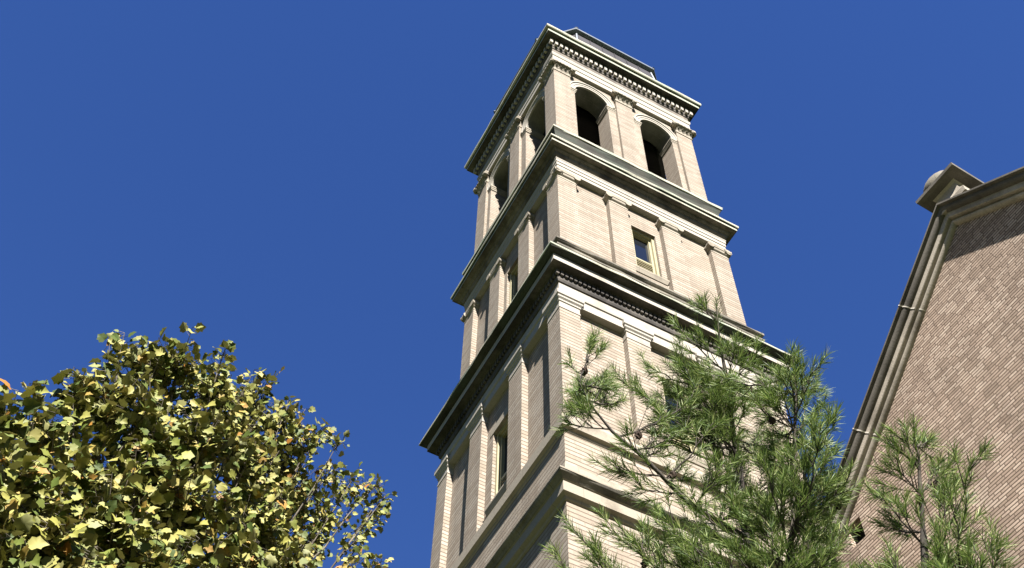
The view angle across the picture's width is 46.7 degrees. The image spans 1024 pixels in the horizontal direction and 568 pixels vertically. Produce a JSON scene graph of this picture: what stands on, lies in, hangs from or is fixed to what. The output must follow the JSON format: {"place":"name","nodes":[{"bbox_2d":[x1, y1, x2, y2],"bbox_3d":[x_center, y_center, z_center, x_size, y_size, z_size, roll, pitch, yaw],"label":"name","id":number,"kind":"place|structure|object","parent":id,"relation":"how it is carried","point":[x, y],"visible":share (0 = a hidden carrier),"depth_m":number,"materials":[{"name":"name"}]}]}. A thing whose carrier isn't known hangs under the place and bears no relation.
{"place":"outdoors","nodes":[
{"label":"outdoors","id":0,"kind":"place"},
{"bbox_2d":[0,0,1023,567],"label":"sky","id":1,"kind":"structure","parent":0,"point":[289,180],"materials":[{"name":"blue"}]},
{"bbox_2d":[824,162,1023,567],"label":"gabled building","id":2,"kind":"structure","parent":0,"point":[950,363],"depth_m":21.27,"materials":[{"name":"beige brick"}]},
{"label":"ground","id":3,"kind":"structure","parent":0,"visible":0},
{"bbox_2d":[0,322,396,567],"bbox_3d":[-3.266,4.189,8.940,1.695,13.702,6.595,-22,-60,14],"label":"plane tree","id":4,"kind":"object","parent":3,"relation":"on","point":[135,504],"visible":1,"depth_m":11.91,"materials":[{"name":"green plant"}]},
{"bbox_2d":[418,23,828,567],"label":"bell tower","id":5,"kind":"structure","parent":3,"relation":"on","point":[588,210],"depth_m":25.31,"materials":[{"name":"brick"}]},
{"bbox_2d":[484,420,507,516],"bbox_3d":[-0.148,3.401,22.531,0.312,2.275,0.917,25,-60,-14],"label":"window","id":6,"kind":"structure","parent":5,"relation":"in","point":[502,437],"depth_m":22.72,"materials":[{"name":"beige paint"}]},
{"bbox_2d":[509,263,517,304],"bbox_3d":[0.167,0.076,27.980,0.161,1.933,0.666,25,-60,-14],"label":"window","id":7,"kind":"structure","parent":5,"relation":"in","point":[514,274],"depth_m":28.49,"materials":[{"name":"beige paint"}]},
{"bbox_2d":[631,228,669,285],"bbox_3d":[3.059,-0.628,27.390,0.959,2.135,0.312,25,-60,-14],"label":"window","id":8,"kind":"structure","parent":5,"relation":"in","point":[644,247],"depth_m":27.58,"materials":[{"name":"beige paint"}]},
{"bbox_2d":[663,385,707,469],"bbox_3d":[3.087,2.601,21.976,0.917,2.275,0.312,25,-60,-14],"label":"window","id":9,"kind":"structure","parent":5,"relation":"in","point":[671,448],"depth_m":21.08,"materials":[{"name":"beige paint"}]},
{"bbox_2d":[537,290,869,567],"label":"pine tree","id":10,"kind":"object","parent":3,"relation":"on","point":[714,421],"visible":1,"depth_m":6.00,"materials":[{"name":"green plant"}]},
{"bbox_2d":[853,411,1022,567],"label":"pine tree","id":11,"kind":"object","parent":3,"relation":"on","point":[963,557],"visible":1,"depth_m":4.94,"materials":[{"name":"green plant"}]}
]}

